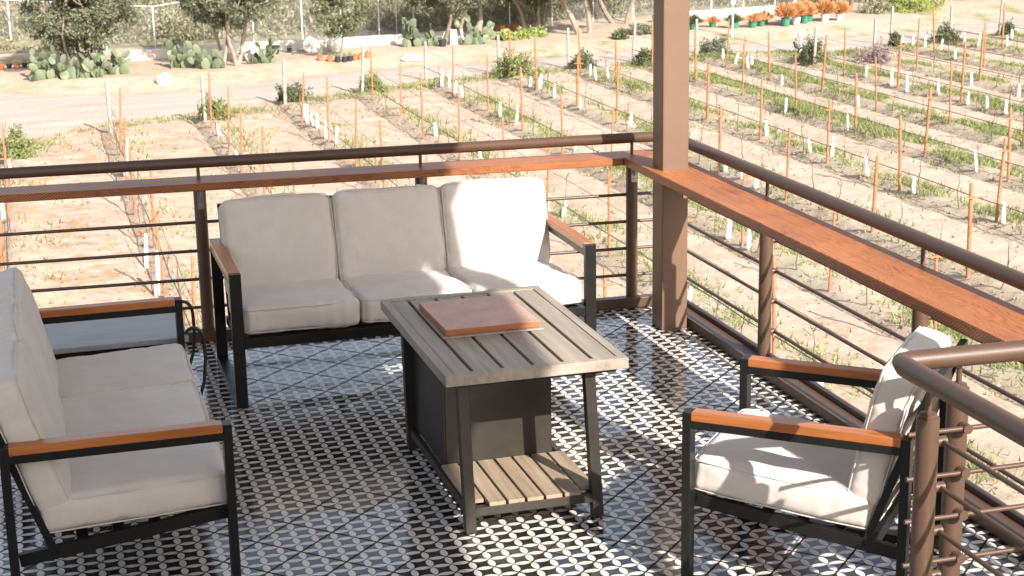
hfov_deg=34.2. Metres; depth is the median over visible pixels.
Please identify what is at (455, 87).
grow tube
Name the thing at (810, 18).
potted plant
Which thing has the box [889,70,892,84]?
grow tube
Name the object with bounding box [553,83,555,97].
grow tube
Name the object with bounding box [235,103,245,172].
vine stake
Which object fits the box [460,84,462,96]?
grow tube
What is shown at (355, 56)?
potted plant
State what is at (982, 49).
vine stake
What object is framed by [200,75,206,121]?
end post
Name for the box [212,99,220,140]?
young vine
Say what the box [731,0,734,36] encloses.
marker post
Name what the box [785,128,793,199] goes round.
vine stake
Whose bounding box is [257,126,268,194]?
vine stake
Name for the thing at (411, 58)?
boulder
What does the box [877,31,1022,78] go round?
trellis wires
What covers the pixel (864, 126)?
grass
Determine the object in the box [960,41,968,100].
vine stake
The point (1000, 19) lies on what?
end post
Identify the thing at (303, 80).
vine stake
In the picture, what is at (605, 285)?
vine stake
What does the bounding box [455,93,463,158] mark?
vine stake
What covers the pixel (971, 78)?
grow tube
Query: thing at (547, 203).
vine stake
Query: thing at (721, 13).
wall
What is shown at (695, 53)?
vine stake
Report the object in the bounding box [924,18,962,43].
shrub
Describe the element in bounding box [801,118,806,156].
young vine
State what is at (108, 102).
end post
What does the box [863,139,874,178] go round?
young vine
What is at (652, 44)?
vine stake
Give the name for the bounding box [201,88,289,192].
trellis wires
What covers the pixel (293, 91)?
shrub
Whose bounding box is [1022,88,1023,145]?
vine stake
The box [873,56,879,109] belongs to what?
vine stake
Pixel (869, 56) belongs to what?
shrub
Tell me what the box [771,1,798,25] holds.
potted plant
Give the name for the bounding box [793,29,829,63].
shrub
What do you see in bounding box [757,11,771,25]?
potted plant
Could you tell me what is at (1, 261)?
vine stake
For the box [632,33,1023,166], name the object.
trellis wires
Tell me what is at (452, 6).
mesquite tree
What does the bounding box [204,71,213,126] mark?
vine stake
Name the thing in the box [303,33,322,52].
boulder
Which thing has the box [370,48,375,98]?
vine stake
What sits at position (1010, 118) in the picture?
vine stake
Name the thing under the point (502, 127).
vine stake
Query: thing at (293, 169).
vine stake
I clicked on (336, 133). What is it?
grow tube
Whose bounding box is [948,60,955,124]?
vine stake
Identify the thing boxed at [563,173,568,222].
young vine
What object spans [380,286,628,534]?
fire table
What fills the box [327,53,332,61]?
potted plant
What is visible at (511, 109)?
trellis wires
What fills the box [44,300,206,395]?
side table
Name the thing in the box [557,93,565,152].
vine stake
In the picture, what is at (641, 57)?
shrub
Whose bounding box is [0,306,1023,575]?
deck floor
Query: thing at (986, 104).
grow tube
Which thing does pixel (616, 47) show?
vine stake
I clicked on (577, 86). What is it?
vine stake
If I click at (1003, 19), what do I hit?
vine stake
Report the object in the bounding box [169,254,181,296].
young vine
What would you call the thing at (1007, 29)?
shrub
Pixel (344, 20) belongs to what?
young tree
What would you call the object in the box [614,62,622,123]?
vine stake
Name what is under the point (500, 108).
grow tube
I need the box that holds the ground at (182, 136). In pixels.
[0,0,1023,514]
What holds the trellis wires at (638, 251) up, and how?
attached to the vine stake at (459, 102)
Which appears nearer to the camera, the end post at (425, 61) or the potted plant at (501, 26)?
the end post at (425, 61)
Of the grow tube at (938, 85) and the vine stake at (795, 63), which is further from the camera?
the grow tube at (938, 85)
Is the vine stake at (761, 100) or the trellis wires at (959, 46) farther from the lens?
the trellis wires at (959, 46)
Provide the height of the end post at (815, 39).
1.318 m
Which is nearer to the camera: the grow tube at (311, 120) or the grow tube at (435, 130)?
the grow tube at (435, 130)
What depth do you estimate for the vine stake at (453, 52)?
49.34 m
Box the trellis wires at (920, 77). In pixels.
[813,36,1023,102]
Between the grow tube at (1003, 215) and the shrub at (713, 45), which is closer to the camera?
the grow tube at (1003, 215)
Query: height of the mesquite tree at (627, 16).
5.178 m
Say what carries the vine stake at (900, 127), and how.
on the ground at (182, 136)
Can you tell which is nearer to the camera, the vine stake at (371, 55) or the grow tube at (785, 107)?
the grow tube at (785, 107)
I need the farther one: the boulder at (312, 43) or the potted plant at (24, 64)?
the boulder at (312, 43)
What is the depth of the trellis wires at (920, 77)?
48.20 m
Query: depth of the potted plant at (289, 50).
59.27 m
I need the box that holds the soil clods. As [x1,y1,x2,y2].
[1,36,1023,405]
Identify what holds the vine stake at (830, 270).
on the ground at (182, 136)
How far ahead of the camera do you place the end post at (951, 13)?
61.02 m
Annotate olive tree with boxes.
[16,0,141,68]
[176,0,280,66]
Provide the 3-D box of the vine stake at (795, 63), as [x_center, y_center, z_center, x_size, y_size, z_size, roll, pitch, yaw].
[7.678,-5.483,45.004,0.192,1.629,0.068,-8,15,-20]
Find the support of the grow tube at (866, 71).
on the ground at (182, 136)
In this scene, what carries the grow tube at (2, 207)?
on the ground at (182, 136)
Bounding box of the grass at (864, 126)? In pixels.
[0,32,1023,494]
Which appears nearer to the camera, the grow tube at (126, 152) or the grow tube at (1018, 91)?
the grow tube at (126, 152)
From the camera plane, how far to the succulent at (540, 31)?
62.82 m
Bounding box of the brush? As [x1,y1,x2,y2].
[0,0,848,50]
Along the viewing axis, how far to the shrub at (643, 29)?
63.14 m
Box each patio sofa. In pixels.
[0,268,240,575]
[209,177,595,408]
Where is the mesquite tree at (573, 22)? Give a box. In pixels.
[549,0,592,34]
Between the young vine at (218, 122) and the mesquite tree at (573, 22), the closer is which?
the young vine at (218, 122)
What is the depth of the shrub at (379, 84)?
50.53 m
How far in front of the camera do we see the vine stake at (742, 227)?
30.10 m
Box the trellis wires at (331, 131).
[283,73,399,185]
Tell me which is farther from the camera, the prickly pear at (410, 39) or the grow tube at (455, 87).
the prickly pear at (410, 39)
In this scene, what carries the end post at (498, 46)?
on the ground at (182, 136)
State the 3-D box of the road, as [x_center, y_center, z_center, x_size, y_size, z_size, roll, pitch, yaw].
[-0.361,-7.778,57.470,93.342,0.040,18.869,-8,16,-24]
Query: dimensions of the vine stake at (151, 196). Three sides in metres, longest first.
1.625 x 0.248 x 0.073 m
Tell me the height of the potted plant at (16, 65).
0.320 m
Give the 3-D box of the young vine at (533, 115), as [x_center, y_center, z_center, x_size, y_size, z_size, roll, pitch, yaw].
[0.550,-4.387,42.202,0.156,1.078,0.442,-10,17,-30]
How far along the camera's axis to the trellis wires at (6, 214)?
29.83 m
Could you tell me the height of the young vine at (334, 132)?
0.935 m
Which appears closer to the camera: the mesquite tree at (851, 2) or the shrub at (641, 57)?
the shrub at (641, 57)
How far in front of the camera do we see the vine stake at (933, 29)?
57.40 m
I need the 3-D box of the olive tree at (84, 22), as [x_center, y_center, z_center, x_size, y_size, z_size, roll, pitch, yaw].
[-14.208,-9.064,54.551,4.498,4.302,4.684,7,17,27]
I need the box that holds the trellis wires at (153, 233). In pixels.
[107,98,201,326]
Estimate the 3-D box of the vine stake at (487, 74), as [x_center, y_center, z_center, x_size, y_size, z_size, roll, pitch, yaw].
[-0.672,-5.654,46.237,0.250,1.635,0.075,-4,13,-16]
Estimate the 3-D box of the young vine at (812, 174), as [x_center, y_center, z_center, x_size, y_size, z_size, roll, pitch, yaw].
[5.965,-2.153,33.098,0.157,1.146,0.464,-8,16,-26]
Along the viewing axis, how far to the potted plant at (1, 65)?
55.97 m
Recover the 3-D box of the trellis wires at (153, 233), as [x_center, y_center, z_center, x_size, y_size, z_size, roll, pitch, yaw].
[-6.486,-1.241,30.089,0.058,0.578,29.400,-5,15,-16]
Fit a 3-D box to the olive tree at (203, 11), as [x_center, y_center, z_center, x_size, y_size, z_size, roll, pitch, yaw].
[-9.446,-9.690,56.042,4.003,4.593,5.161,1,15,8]
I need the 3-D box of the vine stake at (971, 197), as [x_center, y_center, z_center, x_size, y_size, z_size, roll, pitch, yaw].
[7.570,-0.911,27.533,0.275,1.682,0.097,-7,16,-15]
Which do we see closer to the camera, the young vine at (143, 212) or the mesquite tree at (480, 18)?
the young vine at (143, 212)
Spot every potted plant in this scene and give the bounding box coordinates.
[0,61,4,69]
[6,60,11,68]
[13,60,19,68]
[21,58,26,67]
[271,38,279,53]
[286,44,291,52]
[317,53,322,60]
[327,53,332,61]
[334,54,340,61]
[341,53,347,61]
[346,52,352,60]
[352,53,357,60]
[365,49,369,57]
[438,34,446,46]
[498,21,505,30]
[510,21,516,29]
[689,12,704,29]
[703,14,720,26]
[723,11,744,28]
[742,11,764,27]
[757,9,774,23]
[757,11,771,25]
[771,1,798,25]
[791,0,808,24]
[798,0,817,22]
[808,2,818,21]
[815,0,838,21]
[834,0,851,20]
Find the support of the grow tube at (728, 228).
on the ground at (182, 136)
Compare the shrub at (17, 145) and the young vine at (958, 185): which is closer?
the young vine at (958, 185)
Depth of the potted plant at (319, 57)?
57.02 m
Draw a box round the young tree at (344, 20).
[309,0,368,56]
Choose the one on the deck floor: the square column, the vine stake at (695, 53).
the square column
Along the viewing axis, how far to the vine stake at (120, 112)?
40.17 m
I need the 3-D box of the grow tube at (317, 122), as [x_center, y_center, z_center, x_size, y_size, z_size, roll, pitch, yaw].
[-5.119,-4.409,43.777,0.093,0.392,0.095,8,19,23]
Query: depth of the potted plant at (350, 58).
57.16 m
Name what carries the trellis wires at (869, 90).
attached to the end post at (696, 25)
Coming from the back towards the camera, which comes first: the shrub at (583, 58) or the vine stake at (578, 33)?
the shrub at (583, 58)
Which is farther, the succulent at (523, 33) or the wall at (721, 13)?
the wall at (721, 13)
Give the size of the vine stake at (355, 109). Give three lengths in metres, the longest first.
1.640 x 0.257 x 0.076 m
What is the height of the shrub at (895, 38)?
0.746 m
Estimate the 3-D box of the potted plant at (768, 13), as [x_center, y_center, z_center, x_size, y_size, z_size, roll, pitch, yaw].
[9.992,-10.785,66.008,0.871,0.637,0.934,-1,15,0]
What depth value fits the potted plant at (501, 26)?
65.26 m
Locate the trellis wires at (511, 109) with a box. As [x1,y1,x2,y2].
[424,50,644,165]
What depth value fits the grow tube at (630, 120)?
43.22 m
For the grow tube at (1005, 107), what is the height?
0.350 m
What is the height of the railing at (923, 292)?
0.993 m
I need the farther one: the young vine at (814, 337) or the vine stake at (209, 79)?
the vine stake at (209, 79)
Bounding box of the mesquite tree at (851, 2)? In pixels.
[838,0,853,8]
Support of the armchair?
on the deck floor
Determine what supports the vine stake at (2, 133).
on the ground at (182, 136)
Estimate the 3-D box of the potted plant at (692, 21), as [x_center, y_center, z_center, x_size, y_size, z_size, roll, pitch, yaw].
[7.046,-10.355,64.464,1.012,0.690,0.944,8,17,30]
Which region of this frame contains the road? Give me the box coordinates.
[0,17,1023,139]
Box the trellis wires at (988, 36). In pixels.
[953,15,1023,42]
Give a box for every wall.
[126,31,444,60]
[652,6,773,18]
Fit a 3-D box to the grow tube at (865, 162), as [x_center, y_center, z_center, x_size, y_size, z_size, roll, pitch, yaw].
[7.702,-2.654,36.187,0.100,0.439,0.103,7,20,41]
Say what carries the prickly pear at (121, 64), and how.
on the ground at (182, 136)
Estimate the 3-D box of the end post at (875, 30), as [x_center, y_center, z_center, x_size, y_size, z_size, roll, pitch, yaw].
[12.265,-8.412,56.312,0.100,1.439,0.095,-4,16,-16]
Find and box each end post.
[105,81,112,131]
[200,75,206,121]
[282,58,286,103]
[361,45,364,92]
[424,42,427,80]
[497,34,499,74]
[566,28,569,68]
[632,21,636,60]
[695,19,697,55]
[813,26,817,62]
[872,18,876,52]
[889,6,893,40]
[949,5,952,31]
[998,0,1003,35]
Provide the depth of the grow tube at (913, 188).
34.32 m
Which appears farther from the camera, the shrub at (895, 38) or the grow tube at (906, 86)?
the shrub at (895, 38)
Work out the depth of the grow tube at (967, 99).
46.10 m
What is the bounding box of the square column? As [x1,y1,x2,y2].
[652,0,689,330]
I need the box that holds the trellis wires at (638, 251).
[359,62,886,397]
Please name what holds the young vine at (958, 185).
on the ground at (182, 136)
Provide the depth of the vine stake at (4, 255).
29.86 m
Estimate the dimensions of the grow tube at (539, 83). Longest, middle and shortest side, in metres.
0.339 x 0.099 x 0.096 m
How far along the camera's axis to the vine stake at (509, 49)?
53.09 m
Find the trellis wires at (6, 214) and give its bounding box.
[2,121,8,269]
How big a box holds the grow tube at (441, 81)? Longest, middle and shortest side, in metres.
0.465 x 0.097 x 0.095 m
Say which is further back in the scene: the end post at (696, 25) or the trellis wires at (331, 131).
the end post at (696, 25)
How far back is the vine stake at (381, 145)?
34.85 m
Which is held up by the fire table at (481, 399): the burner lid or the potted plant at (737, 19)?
the burner lid
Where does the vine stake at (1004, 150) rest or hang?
on the ground at (182, 136)
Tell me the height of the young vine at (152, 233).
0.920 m
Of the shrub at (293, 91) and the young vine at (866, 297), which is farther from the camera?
the shrub at (293, 91)
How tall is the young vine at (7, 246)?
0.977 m
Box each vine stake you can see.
[0,123,7,153]
[0,147,11,222]
[0,210,5,261]
[0,221,2,271]
[115,88,125,154]
[120,118,129,179]
[124,143,136,214]
[145,171,157,247]
[149,209,166,296]
[183,256,197,324]
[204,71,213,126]
[223,87,232,148]
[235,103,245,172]
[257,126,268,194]
[293,162,294,192]
[298,72,308,125]
[322,77,332,142]
[351,99,361,166]
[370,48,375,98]
[375,120,386,186]
[397,63,403,115]
[417,73,425,138]
[452,45,456,97]
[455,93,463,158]
[483,55,491,110]
[498,117,507,177]
[509,30,512,73]
[516,67,525,130]
[531,36,537,89]
[543,136,553,212]
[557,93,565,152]
[574,55,582,106]
[576,26,581,73]
[596,267,614,296]
[604,171,615,256]
[609,107,617,179]
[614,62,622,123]
[615,41,619,85]
[650,21,652,69]
[694,31,699,80]
[704,64,713,118]
[715,106,726,172]
[726,19,731,66]
[738,173,750,246]
[740,43,746,94]
[758,77,765,139]
[767,31,772,79]
[772,255,783,355]
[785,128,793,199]
[793,55,798,109]
[821,35,830,90]
[826,100,833,162]
[828,211,835,291]
[842,29,845,75]
[853,74,861,129]
[870,156,883,232]
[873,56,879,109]
[896,38,904,87]
[896,115,906,191]
[916,18,922,69]
[923,87,935,156]
[928,254,940,330]
[931,7,936,51]
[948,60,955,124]
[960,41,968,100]
[965,183,979,277]
[978,31,987,80]
[983,20,985,66]
[994,138,1010,222]
[1001,3,1007,48]
[1007,107,1015,181]
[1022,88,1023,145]
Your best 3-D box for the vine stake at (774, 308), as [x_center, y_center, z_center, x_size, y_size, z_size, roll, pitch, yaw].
[3.627,0.347,23.036,0.258,1.646,0.077,-6,14,-16]
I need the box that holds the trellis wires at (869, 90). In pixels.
[696,29,1023,131]
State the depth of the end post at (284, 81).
48.16 m
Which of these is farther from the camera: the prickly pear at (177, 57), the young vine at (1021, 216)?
the prickly pear at (177, 57)
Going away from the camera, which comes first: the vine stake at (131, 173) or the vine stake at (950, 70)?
the vine stake at (131, 173)
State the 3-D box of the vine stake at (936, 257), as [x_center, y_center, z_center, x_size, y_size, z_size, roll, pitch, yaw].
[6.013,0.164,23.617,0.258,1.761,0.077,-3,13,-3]
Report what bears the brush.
on the ground at (182, 136)
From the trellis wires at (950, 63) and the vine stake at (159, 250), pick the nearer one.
the vine stake at (159, 250)
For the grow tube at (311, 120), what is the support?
on the ground at (182, 136)
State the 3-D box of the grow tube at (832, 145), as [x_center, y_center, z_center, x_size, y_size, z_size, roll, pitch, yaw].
[7.393,-3.265,38.392,0.084,0.464,0.086,-3,18,-16]
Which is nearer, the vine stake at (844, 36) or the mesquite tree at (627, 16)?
the vine stake at (844, 36)
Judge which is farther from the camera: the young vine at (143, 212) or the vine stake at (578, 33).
the vine stake at (578, 33)
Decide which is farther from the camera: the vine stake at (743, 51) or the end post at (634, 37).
the end post at (634, 37)
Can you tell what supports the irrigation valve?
on the ground at (182, 136)
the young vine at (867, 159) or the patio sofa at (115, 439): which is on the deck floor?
the patio sofa at (115, 439)
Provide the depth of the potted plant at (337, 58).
56.95 m
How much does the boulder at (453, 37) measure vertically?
0.723 m
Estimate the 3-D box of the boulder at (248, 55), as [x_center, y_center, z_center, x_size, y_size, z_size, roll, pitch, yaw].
[-8.935,-7.937,57.110,0.490,0.496,0.400,-5,15,-16]
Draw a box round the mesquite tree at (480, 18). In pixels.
[437,0,504,31]
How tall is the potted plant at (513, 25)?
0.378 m
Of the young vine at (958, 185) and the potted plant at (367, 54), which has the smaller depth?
the young vine at (958, 185)
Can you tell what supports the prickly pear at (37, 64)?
on the ground at (182, 136)
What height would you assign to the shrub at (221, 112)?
0.849 m
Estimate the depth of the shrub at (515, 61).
53.41 m
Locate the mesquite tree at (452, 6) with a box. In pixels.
[404,0,486,45]
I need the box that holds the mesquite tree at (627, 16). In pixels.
[598,0,634,23]
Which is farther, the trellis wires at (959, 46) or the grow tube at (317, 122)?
the trellis wires at (959, 46)
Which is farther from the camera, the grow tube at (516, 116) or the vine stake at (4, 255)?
the grow tube at (516, 116)
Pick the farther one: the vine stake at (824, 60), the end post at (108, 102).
the vine stake at (824, 60)
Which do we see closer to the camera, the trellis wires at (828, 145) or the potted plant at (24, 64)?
the trellis wires at (828, 145)
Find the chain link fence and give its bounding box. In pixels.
[0,0,870,50]
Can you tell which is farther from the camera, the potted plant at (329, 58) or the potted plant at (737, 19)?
the potted plant at (737, 19)
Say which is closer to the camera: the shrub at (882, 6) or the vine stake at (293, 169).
the vine stake at (293, 169)
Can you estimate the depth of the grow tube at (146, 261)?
29.79 m
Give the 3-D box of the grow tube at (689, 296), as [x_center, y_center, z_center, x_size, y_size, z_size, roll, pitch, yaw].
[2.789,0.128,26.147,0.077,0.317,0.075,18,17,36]
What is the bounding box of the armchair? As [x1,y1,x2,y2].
[681,326,967,575]
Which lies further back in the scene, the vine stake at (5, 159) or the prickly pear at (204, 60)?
the prickly pear at (204, 60)
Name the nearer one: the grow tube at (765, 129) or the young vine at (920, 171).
the young vine at (920, 171)
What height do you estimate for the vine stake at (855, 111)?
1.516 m
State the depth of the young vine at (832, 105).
43.07 m
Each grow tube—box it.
[0,203,5,218]
[124,138,127,175]
[144,234,148,267]
[154,250,159,297]
[305,105,308,121]
[309,113,313,126]
[316,113,318,127]
[324,120,326,138]
[335,126,337,142]
[433,122,437,135]
[440,71,442,86]
[454,81,456,92]
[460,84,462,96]
[498,102,501,115]
[515,105,518,122]
[538,78,540,88]
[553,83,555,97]
[561,200,566,216]
[628,113,632,125]
[687,286,692,300]
[726,218,731,238]
[746,229,750,248]
[754,178,757,187]
[764,120,767,135]
[784,98,786,112]
[807,138,811,152]
[830,136,834,156]
[847,114,849,129]
[864,156,868,175]
[865,65,867,76]
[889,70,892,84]
[905,76,907,91]
[911,176,915,192]
[936,79,939,94]
[966,92,969,103]
[970,72,972,85]
[974,152,977,170]
[985,96,988,108]
[1000,201,1005,222]
[1004,100,1007,113]
[1017,84,1020,96]
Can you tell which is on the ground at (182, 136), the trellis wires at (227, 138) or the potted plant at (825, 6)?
the potted plant at (825, 6)
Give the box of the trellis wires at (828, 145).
[567,39,1023,213]
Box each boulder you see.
[156,73,172,84]
[244,49,258,60]
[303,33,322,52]
[326,35,341,51]
[401,54,421,61]
[448,28,463,44]
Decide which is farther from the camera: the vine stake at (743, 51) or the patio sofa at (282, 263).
the vine stake at (743, 51)
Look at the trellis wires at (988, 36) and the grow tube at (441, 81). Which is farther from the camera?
the trellis wires at (988, 36)
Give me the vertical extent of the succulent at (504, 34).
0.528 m
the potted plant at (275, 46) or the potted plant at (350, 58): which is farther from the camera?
the potted plant at (275, 46)
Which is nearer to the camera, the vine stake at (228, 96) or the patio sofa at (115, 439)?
the patio sofa at (115, 439)
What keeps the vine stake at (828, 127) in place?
on the ground at (182, 136)
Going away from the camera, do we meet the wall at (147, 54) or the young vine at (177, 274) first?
the young vine at (177, 274)
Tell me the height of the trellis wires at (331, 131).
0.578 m
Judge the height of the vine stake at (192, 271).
1.514 m
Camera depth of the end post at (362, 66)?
50.13 m
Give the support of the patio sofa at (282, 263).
on the deck floor
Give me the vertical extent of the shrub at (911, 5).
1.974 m
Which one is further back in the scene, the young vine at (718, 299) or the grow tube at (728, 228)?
the grow tube at (728, 228)
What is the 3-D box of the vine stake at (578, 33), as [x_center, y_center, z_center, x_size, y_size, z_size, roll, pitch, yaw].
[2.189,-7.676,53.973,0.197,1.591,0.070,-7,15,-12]
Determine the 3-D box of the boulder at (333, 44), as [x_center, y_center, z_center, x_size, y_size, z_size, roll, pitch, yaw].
[-6.334,-8.687,59.536,0.601,0.745,0.602,-5,15,-16]
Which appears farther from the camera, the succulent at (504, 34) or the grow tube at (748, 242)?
the succulent at (504, 34)
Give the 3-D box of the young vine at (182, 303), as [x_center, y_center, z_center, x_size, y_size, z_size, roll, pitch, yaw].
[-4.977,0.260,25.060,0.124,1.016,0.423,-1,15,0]
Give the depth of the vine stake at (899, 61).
49.57 m
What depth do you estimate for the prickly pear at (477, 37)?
60.75 m
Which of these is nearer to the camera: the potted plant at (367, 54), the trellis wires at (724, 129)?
the trellis wires at (724, 129)
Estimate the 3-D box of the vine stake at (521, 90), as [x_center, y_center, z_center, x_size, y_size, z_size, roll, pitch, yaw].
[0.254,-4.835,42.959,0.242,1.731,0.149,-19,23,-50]
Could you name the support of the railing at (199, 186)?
on the deck floor
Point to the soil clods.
(601, 170)
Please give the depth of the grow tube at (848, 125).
42.15 m
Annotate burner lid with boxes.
[419,294,538,335]
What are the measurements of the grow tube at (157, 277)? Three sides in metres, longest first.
0.816 x 0.094 x 0.092 m
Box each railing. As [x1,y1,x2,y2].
[0,131,652,342]
[624,137,1023,554]
[892,340,1023,575]
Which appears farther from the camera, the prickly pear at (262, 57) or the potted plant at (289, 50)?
the potted plant at (289, 50)
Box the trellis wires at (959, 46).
[890,18,1023,59]
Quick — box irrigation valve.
[793,30,804,52]
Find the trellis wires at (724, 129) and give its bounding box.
[496,44,1023,240]
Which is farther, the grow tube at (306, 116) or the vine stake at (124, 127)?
the grow tube at (306, 116)
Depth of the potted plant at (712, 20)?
65.15 m
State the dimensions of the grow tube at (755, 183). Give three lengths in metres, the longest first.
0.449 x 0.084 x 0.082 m
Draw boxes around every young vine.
[3,229,13,268]
[138,195,146,233]
[147,218,156,249]
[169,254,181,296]
[176,272,184,326]
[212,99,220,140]
[331,118,335,148]
[493,83,500,118]
[529,94,540,133]
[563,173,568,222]
[713,277,722,316]
[800,311,822,361]
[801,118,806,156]
[807,153,817,204]
[831,87,838,123]
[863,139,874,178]
[866,287,867,305]
[916,145,928,196]
[955,160,969,208]
[1000,234,1017,289]
[1015,194,1023,234]
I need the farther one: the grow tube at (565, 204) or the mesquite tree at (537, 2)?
the mesquite tree at (537, 2)
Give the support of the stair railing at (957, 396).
on the deck floor
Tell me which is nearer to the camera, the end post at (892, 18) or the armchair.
the armchair
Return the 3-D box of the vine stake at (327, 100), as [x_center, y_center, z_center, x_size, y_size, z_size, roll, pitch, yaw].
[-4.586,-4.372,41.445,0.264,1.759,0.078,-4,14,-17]
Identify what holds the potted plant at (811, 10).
on the ground at (182, 136)
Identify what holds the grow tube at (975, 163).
on the ground at (182, 136)
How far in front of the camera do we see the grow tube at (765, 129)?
41.29 m
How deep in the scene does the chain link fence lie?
61.41 m
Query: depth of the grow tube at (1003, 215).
31.35 m
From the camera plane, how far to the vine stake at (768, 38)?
52.02 m
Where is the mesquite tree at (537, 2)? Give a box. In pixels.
[500,0,548,28]
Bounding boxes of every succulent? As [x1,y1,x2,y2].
[491,28,518,40]
[514,25,535,39]
[527,24,548,37]
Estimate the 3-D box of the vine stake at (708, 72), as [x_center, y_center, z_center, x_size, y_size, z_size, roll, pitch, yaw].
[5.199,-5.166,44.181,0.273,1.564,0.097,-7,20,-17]
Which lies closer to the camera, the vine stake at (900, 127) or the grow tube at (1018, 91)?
the vine stake at (900, 127)
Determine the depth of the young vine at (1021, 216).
30.60 m
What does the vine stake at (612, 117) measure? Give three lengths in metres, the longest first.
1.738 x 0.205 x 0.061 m
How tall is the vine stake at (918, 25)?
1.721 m
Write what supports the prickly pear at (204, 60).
on the ground at (182, 136)
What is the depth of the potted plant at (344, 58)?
57.02 m
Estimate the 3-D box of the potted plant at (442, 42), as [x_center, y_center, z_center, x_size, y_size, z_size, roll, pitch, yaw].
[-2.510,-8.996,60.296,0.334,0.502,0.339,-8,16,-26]
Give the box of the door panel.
[444,378,549,463]
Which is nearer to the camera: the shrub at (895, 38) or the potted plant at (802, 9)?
the shrub at (895, 38)
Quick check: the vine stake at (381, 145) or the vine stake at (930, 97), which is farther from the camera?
the vine stake at (930, 97)
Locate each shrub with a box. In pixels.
[0,121,41,160]
[197,91,234,120]
[274,81,312,103]
[358,70,389,91]
[488,46,546,77]
[565,47,601,69]
[610,27,631,39]
[620,22,651,35]
[631,47,651,63]
[698,34,733,54]
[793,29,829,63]
[850,37,898,63]
[855,0,899,14]
[884,0,951,13]
[888,29,905,46]
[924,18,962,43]
[995,17,1016,34]
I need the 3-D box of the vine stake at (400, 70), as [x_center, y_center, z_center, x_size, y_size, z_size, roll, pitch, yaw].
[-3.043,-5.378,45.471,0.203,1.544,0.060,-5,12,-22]
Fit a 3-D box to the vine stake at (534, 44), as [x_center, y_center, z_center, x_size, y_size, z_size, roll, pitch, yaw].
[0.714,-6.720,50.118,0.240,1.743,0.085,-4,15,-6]
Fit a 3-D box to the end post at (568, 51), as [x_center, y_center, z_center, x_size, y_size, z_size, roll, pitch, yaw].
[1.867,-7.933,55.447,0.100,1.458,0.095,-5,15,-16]
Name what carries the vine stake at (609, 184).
on the ground at (182, 136)
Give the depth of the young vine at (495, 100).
45.23 m
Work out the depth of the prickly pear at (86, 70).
53.31 m
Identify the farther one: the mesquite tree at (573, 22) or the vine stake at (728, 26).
the mesquite tree at (573, 22)
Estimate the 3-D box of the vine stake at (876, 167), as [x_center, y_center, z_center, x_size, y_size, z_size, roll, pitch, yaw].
[6.703,-1.688,30.752,0.261,1.527,0.092,-7,16,-28]
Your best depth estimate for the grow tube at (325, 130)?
42.16 m
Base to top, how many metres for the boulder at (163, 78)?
0.427 m
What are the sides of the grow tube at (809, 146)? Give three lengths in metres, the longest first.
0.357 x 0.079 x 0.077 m
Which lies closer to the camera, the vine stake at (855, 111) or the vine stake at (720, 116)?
the vine stake at (720, 116)
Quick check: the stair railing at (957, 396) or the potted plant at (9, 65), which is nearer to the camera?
the stair railing at (957, 396)
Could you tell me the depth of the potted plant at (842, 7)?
66.70 m
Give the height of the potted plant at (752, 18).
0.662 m
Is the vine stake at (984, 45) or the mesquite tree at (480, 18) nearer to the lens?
the vine stake at (984, 45)
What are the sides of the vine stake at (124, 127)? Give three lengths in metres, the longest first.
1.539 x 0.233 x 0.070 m
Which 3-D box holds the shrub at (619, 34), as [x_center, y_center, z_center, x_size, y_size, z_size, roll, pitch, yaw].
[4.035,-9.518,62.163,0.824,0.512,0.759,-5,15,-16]
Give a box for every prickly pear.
[28,45,65,80]
[48,52,104,79]
[90,47,132,74]
[166,40,196,68]
[193,44,224,68]
[239,32,282,63]
[401,17,437,46]
[454,14,494,44]
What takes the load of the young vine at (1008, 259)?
on the ground at (182, 136)
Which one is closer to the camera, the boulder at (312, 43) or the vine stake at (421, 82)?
the vine stake at (421, 82)
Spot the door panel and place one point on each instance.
(510, 419)
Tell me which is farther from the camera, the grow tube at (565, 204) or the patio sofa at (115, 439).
the grow tube at (565, 204)

